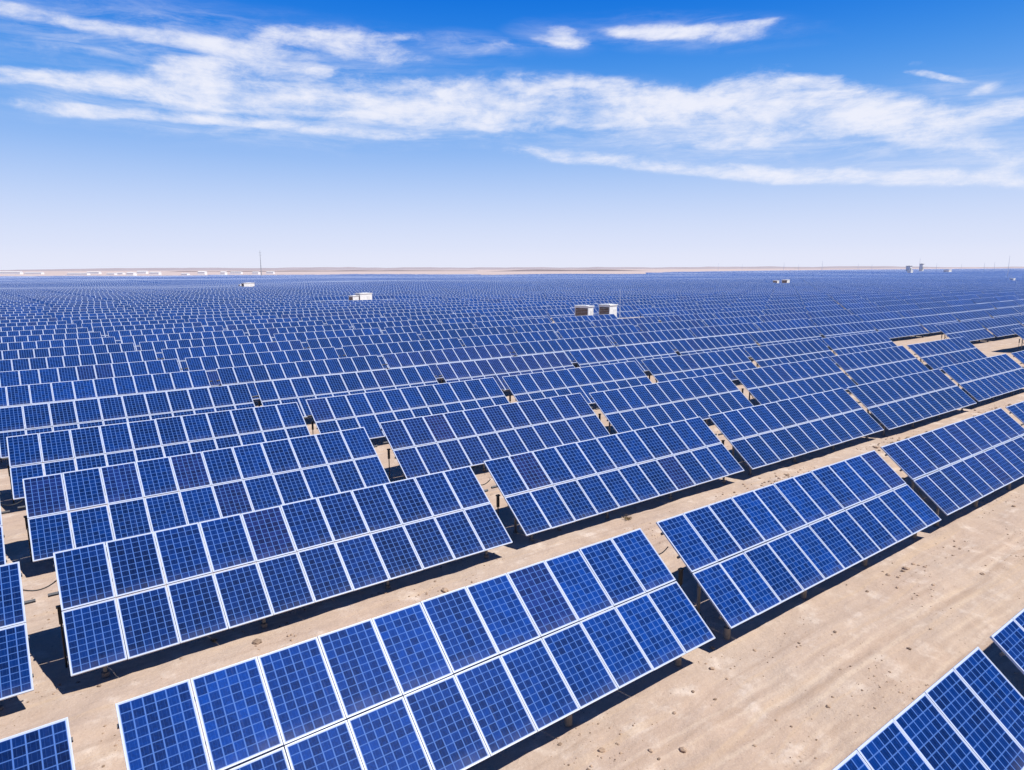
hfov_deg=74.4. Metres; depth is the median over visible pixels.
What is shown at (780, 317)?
solar table
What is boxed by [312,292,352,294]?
solar table
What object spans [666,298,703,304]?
solar table
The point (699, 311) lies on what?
solar table
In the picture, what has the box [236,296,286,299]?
solar table
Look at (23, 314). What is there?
solar table
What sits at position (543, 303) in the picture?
solar table
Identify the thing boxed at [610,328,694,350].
solar table
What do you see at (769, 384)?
solar table
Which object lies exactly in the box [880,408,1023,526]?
solar table
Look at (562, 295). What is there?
solar table
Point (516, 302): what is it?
solar table
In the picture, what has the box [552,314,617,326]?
solar table
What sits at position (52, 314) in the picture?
solar table
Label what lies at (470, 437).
solar table
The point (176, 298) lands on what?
solar table
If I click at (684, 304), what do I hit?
solar table
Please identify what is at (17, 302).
solar table
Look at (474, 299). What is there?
solar table
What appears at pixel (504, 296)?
solar table
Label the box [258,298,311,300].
solar table
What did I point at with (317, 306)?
solar table
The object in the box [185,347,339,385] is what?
solar table
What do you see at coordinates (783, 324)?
solar table
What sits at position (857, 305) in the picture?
solar table
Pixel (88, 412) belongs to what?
solar table
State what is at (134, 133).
sky
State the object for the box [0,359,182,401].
solar table
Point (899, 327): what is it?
solar table
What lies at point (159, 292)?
solar table
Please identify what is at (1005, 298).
solar table
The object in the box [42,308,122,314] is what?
solar table
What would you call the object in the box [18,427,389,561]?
solar table
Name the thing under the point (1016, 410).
solar table
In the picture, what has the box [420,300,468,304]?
solar table
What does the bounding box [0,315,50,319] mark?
solar table
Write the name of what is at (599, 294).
solar table
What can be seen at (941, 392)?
solar table
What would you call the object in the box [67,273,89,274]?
greenhouse shed
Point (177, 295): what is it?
solar table
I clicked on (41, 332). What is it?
solar table
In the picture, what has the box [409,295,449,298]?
solar table
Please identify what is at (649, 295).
solar table
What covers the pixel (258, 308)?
solar table
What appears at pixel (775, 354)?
solar table
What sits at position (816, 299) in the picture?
solar table
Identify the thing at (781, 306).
solar table
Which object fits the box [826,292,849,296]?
solar table
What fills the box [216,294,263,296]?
solar table
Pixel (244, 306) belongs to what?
solar table
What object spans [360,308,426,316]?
solar table
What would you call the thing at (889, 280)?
distant solar field
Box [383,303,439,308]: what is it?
solar table
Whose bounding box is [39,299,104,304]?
solar table
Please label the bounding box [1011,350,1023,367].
solar table
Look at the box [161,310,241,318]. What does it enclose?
solar table
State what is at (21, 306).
solar table
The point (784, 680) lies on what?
ground
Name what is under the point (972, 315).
solar table
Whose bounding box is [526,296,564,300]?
solar table
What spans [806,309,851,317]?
solar table
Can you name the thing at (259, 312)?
solar table
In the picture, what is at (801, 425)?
solar table
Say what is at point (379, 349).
solar table
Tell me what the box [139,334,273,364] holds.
solar table
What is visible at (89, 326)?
solar table
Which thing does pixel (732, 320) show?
solar table
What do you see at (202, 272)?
greenhouse shed
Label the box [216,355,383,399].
solar table
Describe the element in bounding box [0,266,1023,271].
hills
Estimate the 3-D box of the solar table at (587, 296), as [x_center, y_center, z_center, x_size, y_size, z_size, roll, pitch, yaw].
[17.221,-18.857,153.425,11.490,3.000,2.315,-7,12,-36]
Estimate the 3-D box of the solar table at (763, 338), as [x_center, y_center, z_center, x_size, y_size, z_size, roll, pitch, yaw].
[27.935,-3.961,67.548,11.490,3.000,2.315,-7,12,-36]
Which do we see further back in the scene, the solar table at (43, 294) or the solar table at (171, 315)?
the solar table at (43, 294)
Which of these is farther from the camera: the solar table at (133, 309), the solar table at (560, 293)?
the solar table at (560, 293)
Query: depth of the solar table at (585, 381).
41.60 m
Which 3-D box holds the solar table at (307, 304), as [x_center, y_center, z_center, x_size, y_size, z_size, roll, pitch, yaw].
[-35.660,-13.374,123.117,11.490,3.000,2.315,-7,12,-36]
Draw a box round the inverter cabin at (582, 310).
[574,305,593,315]
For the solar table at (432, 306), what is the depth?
114.56 m
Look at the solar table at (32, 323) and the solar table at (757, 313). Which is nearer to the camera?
the solar table at (32, 323)
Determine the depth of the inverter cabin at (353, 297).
143.95 m
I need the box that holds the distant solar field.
[0,268,1023,314]
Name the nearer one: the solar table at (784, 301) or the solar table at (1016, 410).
the solar table at (1016, 410)
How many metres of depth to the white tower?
999.61 m
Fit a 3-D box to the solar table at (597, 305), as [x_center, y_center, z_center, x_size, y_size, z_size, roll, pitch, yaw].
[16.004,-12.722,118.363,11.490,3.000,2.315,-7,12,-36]
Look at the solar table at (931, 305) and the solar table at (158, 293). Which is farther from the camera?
the solar table at (158, 293)
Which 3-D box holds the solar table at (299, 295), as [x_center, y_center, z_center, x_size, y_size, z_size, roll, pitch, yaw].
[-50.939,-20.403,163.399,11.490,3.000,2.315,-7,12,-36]
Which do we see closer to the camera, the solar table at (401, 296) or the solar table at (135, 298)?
the solar table at (135, 298)
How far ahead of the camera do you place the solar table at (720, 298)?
139.14 m
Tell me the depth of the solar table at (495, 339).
64.20 m
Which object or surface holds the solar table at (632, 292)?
on the ground
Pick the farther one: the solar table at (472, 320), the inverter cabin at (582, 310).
the inverter cabin at (582, 310)
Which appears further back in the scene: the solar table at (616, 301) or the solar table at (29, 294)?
the solar table at (29, 294)
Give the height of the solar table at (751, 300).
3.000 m
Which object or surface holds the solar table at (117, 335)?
on the ground
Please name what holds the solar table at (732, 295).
on the ground
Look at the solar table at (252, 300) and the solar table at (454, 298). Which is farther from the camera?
the solar table at (454, 298)
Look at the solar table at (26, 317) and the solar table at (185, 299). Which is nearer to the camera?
the solar table at (26, 317)
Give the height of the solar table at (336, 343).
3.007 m
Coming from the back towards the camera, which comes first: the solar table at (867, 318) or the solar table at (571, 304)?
the solar table at (571, 304)
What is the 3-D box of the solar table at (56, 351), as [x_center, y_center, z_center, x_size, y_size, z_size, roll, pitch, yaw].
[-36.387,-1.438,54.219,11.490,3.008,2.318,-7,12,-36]
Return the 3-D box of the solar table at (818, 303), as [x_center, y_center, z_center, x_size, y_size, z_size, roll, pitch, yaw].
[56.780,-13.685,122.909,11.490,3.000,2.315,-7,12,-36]
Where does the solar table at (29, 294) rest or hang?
on the ground
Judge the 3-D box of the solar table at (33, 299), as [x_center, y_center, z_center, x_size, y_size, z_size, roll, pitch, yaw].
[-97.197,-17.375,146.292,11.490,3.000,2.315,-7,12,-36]
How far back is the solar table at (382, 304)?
124.96 m
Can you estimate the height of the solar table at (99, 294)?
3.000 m
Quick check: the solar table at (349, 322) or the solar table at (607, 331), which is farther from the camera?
the solar table at (349, 322)
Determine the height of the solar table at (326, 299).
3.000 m
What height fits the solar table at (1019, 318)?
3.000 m
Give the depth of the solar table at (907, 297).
143.45 m
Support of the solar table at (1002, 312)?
on the ground
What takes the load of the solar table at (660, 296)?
on the ground
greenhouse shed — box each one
[0,271,22,273]
[24,272,43,273]
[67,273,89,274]
[126,272,136,275]
[136,271,147,273]
[149,272,161,274]
[198,271,206,274]
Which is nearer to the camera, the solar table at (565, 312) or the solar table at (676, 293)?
the solar table at (565, 312)
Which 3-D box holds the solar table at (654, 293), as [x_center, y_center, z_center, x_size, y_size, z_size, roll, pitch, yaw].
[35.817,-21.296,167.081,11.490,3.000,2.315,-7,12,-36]
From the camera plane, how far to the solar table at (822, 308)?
110.90 m
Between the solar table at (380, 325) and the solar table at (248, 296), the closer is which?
the solar table at (380, 325)
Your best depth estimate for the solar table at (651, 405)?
36.19 m
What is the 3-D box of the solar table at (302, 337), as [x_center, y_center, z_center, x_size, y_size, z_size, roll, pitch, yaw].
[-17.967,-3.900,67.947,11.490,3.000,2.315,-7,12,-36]
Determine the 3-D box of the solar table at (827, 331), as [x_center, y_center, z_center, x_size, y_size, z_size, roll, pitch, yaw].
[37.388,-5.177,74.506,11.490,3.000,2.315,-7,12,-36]
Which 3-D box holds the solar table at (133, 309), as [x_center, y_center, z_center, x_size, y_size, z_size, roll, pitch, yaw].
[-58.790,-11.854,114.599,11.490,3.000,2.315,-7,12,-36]
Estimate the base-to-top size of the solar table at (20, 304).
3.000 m
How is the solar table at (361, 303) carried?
on the ground
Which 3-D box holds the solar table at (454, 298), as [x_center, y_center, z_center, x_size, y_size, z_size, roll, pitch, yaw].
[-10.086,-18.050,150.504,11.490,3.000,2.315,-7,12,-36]
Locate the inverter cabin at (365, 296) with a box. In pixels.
[354,293,371,299]
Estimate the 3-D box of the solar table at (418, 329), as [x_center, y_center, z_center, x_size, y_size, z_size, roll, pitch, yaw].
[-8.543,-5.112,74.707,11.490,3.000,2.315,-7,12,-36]
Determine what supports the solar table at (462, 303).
on the ground
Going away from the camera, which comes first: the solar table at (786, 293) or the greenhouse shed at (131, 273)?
the solar table at (786, 293)
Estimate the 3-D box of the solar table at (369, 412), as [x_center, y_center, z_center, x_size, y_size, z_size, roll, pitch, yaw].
[-4.844,1.752,35.210,11.490,3.007,2.318,-7,12,-36]
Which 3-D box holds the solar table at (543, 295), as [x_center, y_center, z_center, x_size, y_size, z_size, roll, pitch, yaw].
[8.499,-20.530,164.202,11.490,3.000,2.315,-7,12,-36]
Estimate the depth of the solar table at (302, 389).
39.85 m
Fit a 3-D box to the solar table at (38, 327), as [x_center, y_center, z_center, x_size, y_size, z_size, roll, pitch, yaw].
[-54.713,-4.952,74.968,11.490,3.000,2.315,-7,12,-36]
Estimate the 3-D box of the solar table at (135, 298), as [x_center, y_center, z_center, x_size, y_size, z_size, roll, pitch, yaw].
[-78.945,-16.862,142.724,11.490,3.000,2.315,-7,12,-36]
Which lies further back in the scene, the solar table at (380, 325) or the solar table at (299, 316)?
the solar table at (299, 316)
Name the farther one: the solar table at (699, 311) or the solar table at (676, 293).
the solar table at (676, 293)
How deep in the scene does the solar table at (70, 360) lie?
49.58 m
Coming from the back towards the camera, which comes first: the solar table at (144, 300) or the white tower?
the white tower
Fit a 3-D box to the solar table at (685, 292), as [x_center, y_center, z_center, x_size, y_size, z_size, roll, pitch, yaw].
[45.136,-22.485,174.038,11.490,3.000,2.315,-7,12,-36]
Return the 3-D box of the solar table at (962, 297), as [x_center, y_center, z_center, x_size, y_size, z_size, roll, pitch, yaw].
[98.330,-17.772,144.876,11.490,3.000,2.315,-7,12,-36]
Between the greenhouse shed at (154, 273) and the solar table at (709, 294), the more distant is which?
the greenhouse shed at (154, 273)
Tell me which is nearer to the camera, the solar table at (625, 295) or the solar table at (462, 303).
the solar table at (462, 303)
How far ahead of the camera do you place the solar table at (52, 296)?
157.42 m
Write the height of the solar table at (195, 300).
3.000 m
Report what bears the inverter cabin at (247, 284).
on the ground
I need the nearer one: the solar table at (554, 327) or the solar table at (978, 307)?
the solar table at (554, 327)
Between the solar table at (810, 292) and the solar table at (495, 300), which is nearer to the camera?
the solar table at (495, 300)
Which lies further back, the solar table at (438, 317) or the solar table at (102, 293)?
the solar table at (102, 293)
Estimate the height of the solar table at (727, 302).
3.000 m
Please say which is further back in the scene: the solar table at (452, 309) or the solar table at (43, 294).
the solar table at (43, 294)
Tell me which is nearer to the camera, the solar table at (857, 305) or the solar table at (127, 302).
the solar table at (857, 305)
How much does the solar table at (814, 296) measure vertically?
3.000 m
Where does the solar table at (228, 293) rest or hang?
on the ground
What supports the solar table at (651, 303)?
on the ground
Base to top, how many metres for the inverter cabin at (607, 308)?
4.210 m
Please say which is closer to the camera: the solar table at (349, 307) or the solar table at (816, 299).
the solar table at (349, 307)
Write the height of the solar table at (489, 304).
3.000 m
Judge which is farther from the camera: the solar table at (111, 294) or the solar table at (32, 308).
the solar table at (111, 294)
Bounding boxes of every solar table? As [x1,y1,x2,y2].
[0,300,31,301]
[0,301,35,303]
[0,303,39,304]
[0,304,44,307]
[0,306,49,310]
[0,309,30,311]
[0,311,37,314]
[0,313,43,319]
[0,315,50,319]
[0,318,56,323]
[0,321,66,329]
[0,324,76,335]
[0,327,87,339]
[0,332,101,349]
[0,337,115,356]
[0,343,134,369]
[0,350,159,384]
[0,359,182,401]
[0,370,211,425]
[0,383,254,462]
[0,505,9,564]
[0,562,35,711]
[0,717,74,769]
[2,402,309,502]
[10,293,61,295]
[17,294,64,296]
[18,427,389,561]
[20,294,73,297]
[23,295,77,297]
[25,296,73,298]
[28,296,86,299]
[31,297,91,300]
[36,298,98,302]
[36,306,113,312]
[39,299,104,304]
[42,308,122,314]
[45,300,111,305]
[47,310,131,317]
[48,466,512,678]
[49,302,118,307]
[53,303,125,308]
[55,312,143,320]
[62,314,155,323]
[72,316,170,328]
[77,293,122,295]
[80,293,130,295]
[81,319,184,335]
[85,294,137,296]
[90,294,143,297]
[92,322,201,339]
[96,295,150,298]
[102,296,158,300]
[107,297,165,301]
[107,325,223,343]
[114,298,175,302]
[115,528,714,769]
[117,303,186,309]
[121,300,183,304]
[121,330,244,352]
[127,305,198,311]
[129,301,194,304]
[134,292,180,294]
[136,307,210,313]
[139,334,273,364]
[140,292,187,294]
[147,293,195,295]
[148,309,225,316]
[153,294,203,296]
[161,295,212,298]
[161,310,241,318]
[161,340,304,371]
[169,296,222,299]
[173,313,257,322]
[178,297,232,300]
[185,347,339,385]
[187,298,243,302]
[188,315,276,325]
[189,301,251,306]
[197,299,255,302]
[198,292,243,294]
[201,303,265,308]
[206,293,252,295]
[207,317,299,330]
[214,304,279,310]
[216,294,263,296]
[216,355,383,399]
[225,295,273,297]
[226,320,323,335]
[228,306,296,312]
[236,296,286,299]
[244,308,314,315]
[247,297,298,300]
[247,324,349,341]
[254,300,310,304]
[254,365,438,416]
[255,292,298,294]
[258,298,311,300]
[262,309,335,317]
[266,293,309,295]
[268,301,325,305]
[274,328,381,348]
[277,294,321,296]
[281,311,357,320]
[284,302,342,307]
[288,295,333,297]
[300,296,348,302]
[300,304,360,309]
[301,314,380,324]
[306,332,421,357]
[306,377,508,438]
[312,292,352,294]
[318,305,380,311]
[323,293,354,295]
[325,316,407,328]
[329,299,380,303]
[337,307,401,314]
[341,338,463,368]
[345,300,397,305]
[352,319,438,333]
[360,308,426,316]
[363,302,417,306]
[372,295,394,300]
[375,293,404,294]
[379,393,609,479]
[382,344,511,382]
[383,298,429,301]
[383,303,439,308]
[383,310,452,319]
[384,294,419,297]
[384,322,473,339]
[394,294,433,298]
[400,299,448,303]
[405,304,461,310]
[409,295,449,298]
[410,312,480,323]
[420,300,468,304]
[421,326,515,346]
[426,296,467,299]
[428,306,487,313]
[436,293,471,295]
[436,352,574,390]
[440,315,513,327]
[441,301,490,306]
[443,296,484,300]
[452,294,488,296]
[454,308,514,315]
[460,330,558,355]
[461,297,503,301]
[463,302,514,308]
[470,295,506,297]
[475,318,550,331]
[480,298,523,302]
[483,416,744,540]
[484,309,552,322]
[486,295,524,298]
[488,304,540,310]
[490,293,524,295]
[501,299,545,304]
[502,361,652,403]
[505,296,543,299]
[508,293,542,295]
[509,335,613,362]
[513,321,592,338]
[516,305,569,317]
[524,300,569,305]
[526,294,561,296]
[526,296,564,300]
[545,292,576,294]
[545,294,580,297]
[545,307,598,320]
[547,297,587,301]
[548,301,594,307]
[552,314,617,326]
[557,324,638,345]
[564,293,595,294]
[566,295,602,298]
[569,341,677,374]
[570,298,611,303]
[580,303,623,306]
[583,293,615,295]
[589,295,624,299]
[589,373,752,433]
[592,316,659,331]
[596,299,637,304]
[603,293,636,296]
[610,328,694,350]
[612,296,649,301]
[617,292,647,294]
[617,304,652,317]
[623,300,665,307]
[627,294,659,297]
[637,306,685,320]
[637,319,705,337]
[638,292,667,294]
[638,297,675,302]
[641,348,756,382]
[650,294,683,298]
[653,302,696,309]
[656,450,940,639]
[657,313,714,326]
[661,293,691,295]
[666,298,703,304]
[669,291,697,293]
[670,333,757,358]
[674,308,722,317]
[676,295,710,300]
[684,293,715,296]
[686,304,728,311]
[689,323,759,341]
[696,300,734,306]
[703,315,762,331]
[704,296,738,302]
[708,388,883,474]
[711,294,742,298]
[713,310,764,321]
[723,305,766,313]
[729,301,768,308]
[732,357,856,404]
[734,298,769,303]
[739,295,770,300]
[743,339,836,367]
[749,327,827,345]
[755,318,822,334]
[760,312,816,325]
[762,307,811,317]
[765,303,806,310]
[767,299,804,305]
[769,296,802,301]
[771,294,800,297]
[772,292,800,295]
[798,291,821,293]
[800,293,824,295]
[800,294,828,297]
[801,297,832,301]
[802,300,837,306]
[804,304,843,311]
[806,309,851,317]
[810,315,862,325]
[815,321,876,349]
[821,331,896,354]
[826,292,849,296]
[828,293,854,302]
[830,346,928,384]
[832,295,861,305]
[832,647,1023,769]
[837,298,868,309]
[841,302,877,314]
[847,369,975,435]
[849,306,888,321]
[857,311,901,330]
[860,294,886,300]
[867,297,895,306]
[869,317,928,339]
[875,300,906,311]
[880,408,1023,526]
[884,304,919,317]
[894,295,920,303]
[898,308,937,323]
[904,298,933,308]
[907,337,986,369]
[913,314,958,335]
[915,301,947,313]
[919,294,943,301]
[930,296,957,305]
[932,305,967,319]
[935,320,994,342]
[940,354,1023,406]
[945,299,974,310]
[951,310,991,326]
[955,294,978,303]
[962,303,994,315]
[971,297,997,307]
[977,293,998,301]
[977,316,1023,340]
[985,307,1020,320]
[990,301,1018,310]
[990,608,1023,673]
[994,295,1018,302]
[1005,401,1023,425]
[1011,327,1023,350]
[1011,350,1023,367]
[1012,315,1023,325]
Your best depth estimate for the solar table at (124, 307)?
119.75 m
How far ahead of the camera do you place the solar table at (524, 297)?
152.17 m
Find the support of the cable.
attached to the solar table at (421, 538)
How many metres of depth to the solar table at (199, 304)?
126.90 m
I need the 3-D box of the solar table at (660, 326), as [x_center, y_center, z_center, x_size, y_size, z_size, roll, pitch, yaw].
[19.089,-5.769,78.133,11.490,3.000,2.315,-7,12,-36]
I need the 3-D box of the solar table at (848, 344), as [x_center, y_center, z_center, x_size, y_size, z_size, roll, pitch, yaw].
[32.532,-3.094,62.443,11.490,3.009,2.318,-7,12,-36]
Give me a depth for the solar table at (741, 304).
121.72 m
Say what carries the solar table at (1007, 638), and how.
on the ground
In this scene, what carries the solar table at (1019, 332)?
on the ground
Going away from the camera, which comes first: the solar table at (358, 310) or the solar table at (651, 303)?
the solar table at (358, 310)
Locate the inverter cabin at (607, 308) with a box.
[598,304,617,316]
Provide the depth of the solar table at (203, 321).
88.55 m
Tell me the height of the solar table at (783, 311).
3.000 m
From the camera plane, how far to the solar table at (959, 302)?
125.84 m
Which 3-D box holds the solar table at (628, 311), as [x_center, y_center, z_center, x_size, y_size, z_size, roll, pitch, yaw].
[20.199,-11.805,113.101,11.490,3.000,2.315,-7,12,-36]
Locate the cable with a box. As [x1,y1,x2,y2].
[23,580,56,590]
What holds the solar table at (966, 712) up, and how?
on the ground
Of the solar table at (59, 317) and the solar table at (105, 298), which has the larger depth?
the solar table at (105, 298)
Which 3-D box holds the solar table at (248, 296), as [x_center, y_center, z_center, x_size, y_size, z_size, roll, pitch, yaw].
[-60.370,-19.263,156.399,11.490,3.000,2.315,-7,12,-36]
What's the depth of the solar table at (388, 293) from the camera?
177.63 m
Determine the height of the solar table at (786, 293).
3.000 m
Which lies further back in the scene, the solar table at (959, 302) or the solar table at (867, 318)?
the solar table at (959, 302)
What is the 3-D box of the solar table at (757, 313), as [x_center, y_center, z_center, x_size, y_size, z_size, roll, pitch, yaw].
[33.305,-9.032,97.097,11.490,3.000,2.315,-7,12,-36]
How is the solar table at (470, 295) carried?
on the ground
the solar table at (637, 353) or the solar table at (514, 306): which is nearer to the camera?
the solar table at (637, 353)
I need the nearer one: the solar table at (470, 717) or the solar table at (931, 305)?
the solar table at (470, 717)
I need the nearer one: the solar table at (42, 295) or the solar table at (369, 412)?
the solar table at (369, 412)
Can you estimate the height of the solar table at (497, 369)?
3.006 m
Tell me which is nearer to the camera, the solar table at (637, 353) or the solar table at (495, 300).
the solar table at (637, 353)
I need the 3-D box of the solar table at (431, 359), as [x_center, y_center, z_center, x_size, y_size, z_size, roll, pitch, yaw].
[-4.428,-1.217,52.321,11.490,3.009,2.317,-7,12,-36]
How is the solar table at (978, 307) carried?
on the ground
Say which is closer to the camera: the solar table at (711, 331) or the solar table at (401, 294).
the solar table at (711, 331)
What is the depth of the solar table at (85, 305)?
120.60 m
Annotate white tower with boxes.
[919,264,923,270]
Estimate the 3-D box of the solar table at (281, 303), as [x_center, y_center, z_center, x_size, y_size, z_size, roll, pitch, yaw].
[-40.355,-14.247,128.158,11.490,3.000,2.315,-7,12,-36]
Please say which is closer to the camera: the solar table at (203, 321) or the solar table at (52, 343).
the solar table at (52, 343)
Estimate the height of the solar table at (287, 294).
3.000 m
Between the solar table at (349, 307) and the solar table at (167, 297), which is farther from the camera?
the solar table at (167, 297)
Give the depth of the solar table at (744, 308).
109.65 m
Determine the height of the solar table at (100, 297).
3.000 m
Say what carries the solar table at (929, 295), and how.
on the ground
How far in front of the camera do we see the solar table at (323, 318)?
90.31 m
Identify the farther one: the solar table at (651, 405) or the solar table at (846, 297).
the solar table at (846, 297)
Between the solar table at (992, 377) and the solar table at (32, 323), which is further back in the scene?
the solar table at (32, 323)
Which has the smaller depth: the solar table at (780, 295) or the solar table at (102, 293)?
the solar table at (780, 295)
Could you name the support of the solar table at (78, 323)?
on the ground
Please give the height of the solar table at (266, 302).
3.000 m
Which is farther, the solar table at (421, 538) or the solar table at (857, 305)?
the solar table at (857, 305)
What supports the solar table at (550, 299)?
on the ground
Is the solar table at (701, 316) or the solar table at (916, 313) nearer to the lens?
the solar table at (701, 316)
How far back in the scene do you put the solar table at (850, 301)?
130.00 m
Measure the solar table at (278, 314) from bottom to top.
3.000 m
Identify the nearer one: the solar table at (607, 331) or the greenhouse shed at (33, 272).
the solar table at (607, 331)
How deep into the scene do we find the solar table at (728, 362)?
48.59 m
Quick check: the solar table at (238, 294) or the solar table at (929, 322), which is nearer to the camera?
the solar table at (929, 322)
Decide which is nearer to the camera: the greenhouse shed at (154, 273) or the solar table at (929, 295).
the solar table at (929, 295)
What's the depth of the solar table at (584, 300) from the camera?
136.22 m
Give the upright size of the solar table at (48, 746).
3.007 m
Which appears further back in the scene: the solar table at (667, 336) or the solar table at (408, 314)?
the solar table at (408, 314)
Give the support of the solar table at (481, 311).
on the ground
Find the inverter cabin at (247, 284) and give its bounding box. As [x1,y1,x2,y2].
[241,283,254,286]
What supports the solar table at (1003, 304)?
on the ground
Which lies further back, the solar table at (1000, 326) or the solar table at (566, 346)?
the solar table at (1000, 326)
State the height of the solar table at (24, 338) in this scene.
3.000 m
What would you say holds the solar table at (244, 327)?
on the ground
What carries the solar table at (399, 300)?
on the ground
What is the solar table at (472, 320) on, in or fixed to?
on the ground
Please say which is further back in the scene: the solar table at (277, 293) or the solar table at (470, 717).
the solar table at (277, 293)
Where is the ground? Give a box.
[0,268,1023,769]
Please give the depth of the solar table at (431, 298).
155.76 m
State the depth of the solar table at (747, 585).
18.38 m
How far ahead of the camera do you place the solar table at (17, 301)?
136.76 m
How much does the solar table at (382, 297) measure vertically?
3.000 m
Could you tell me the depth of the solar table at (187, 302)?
127.56 m
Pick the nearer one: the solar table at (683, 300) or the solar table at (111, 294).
the solar table at (683, 300)
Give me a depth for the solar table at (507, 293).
174.94 m
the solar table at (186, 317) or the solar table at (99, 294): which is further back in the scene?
the solar table at (99, 294)
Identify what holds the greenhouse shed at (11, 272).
on the ground
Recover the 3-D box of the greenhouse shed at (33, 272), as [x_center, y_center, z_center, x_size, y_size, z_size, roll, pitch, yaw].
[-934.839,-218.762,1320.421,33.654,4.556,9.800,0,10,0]
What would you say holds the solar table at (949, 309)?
on the ground
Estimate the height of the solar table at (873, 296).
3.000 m
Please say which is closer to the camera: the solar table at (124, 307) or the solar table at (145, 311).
the solar table at (145, 311)
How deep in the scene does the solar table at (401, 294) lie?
172.19 m
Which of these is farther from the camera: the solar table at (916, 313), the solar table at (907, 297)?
the solar table at (907, 297)
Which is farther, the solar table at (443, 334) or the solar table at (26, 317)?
the solar table at (26, 317)
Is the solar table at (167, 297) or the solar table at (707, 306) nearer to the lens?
the solar table at (707, 306)
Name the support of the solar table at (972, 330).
on the ground
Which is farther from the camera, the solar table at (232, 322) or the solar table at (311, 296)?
the solar table at (311, 296)
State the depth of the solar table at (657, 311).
106.95 m
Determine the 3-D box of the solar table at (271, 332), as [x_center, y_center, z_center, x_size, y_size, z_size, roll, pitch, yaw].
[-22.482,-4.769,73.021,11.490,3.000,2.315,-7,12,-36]
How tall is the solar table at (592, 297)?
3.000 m
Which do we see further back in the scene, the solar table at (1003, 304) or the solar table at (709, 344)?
the solar table at (1003, 304)
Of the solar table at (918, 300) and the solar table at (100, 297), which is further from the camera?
the solar table at (100, 297)
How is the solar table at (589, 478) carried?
on the ground
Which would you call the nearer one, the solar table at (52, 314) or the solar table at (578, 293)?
the solar table at (52, 314)
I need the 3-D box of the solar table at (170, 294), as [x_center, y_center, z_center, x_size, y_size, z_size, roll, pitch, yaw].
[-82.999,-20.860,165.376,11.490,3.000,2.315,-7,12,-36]
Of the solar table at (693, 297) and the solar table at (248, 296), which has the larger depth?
the solar table at (248, 296)
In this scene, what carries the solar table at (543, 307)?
on the ground
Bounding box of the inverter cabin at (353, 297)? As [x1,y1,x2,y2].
[349,295,358,299]
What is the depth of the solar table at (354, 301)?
135.50 m
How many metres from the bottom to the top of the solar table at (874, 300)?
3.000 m
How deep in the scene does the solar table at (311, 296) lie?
158.77 m
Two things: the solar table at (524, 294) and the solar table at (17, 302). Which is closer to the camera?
the solar table at (17, 302)
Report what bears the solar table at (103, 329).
on the ground
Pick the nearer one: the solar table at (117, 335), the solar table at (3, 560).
the solar table at (3, 560)
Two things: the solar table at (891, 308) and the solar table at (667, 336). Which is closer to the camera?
the solar table at (667, 336)
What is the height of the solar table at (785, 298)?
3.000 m
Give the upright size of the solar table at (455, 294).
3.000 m
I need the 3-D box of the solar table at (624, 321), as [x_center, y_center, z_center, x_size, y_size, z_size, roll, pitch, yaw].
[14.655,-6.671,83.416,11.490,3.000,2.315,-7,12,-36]
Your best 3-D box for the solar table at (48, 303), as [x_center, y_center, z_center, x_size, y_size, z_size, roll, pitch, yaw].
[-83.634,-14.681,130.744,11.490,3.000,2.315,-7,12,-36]
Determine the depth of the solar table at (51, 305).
125.62 m
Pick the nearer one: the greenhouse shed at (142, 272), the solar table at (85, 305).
the solar table at (85, 305)
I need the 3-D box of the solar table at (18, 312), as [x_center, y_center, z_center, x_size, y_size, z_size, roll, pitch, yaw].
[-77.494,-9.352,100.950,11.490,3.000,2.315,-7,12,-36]
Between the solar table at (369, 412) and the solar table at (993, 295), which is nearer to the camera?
the solar table at (369, 412)
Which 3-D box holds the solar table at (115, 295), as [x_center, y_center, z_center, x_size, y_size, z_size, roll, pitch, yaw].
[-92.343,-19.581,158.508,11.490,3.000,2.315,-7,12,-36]
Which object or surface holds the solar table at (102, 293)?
on the ground
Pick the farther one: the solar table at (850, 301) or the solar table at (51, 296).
the solar table at (51, 296)
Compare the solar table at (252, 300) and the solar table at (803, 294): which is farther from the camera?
the solar table at (803, 294)
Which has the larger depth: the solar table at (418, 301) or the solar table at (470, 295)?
the solar table at (470, 295)
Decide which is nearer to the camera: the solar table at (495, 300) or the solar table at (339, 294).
the solar table at (495, 300)
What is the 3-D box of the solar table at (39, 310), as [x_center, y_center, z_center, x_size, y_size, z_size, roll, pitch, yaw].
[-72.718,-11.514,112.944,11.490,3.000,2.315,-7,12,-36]
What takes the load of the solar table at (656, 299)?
on the ground
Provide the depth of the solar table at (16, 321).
87.12 m
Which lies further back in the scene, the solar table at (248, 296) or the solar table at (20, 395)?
the solar table at (248, 296)
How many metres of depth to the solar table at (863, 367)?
49.85 m
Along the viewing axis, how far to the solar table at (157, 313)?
104.12 m
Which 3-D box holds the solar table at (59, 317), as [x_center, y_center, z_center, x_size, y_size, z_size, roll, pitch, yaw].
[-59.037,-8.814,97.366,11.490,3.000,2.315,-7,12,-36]
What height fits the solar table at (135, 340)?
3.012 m
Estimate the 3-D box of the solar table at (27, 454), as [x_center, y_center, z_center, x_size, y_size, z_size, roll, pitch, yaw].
[-13.981,3.008,28.120,11.490,3.010,2.318,-7,12,-36]
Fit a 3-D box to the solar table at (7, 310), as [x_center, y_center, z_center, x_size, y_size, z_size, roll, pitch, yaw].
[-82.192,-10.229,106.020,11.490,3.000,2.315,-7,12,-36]
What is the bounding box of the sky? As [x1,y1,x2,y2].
[0,0,1023,269]
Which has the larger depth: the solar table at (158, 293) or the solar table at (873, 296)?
the solar table at (158, 293)
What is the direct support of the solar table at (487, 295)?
on the ground
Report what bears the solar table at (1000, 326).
on the ground

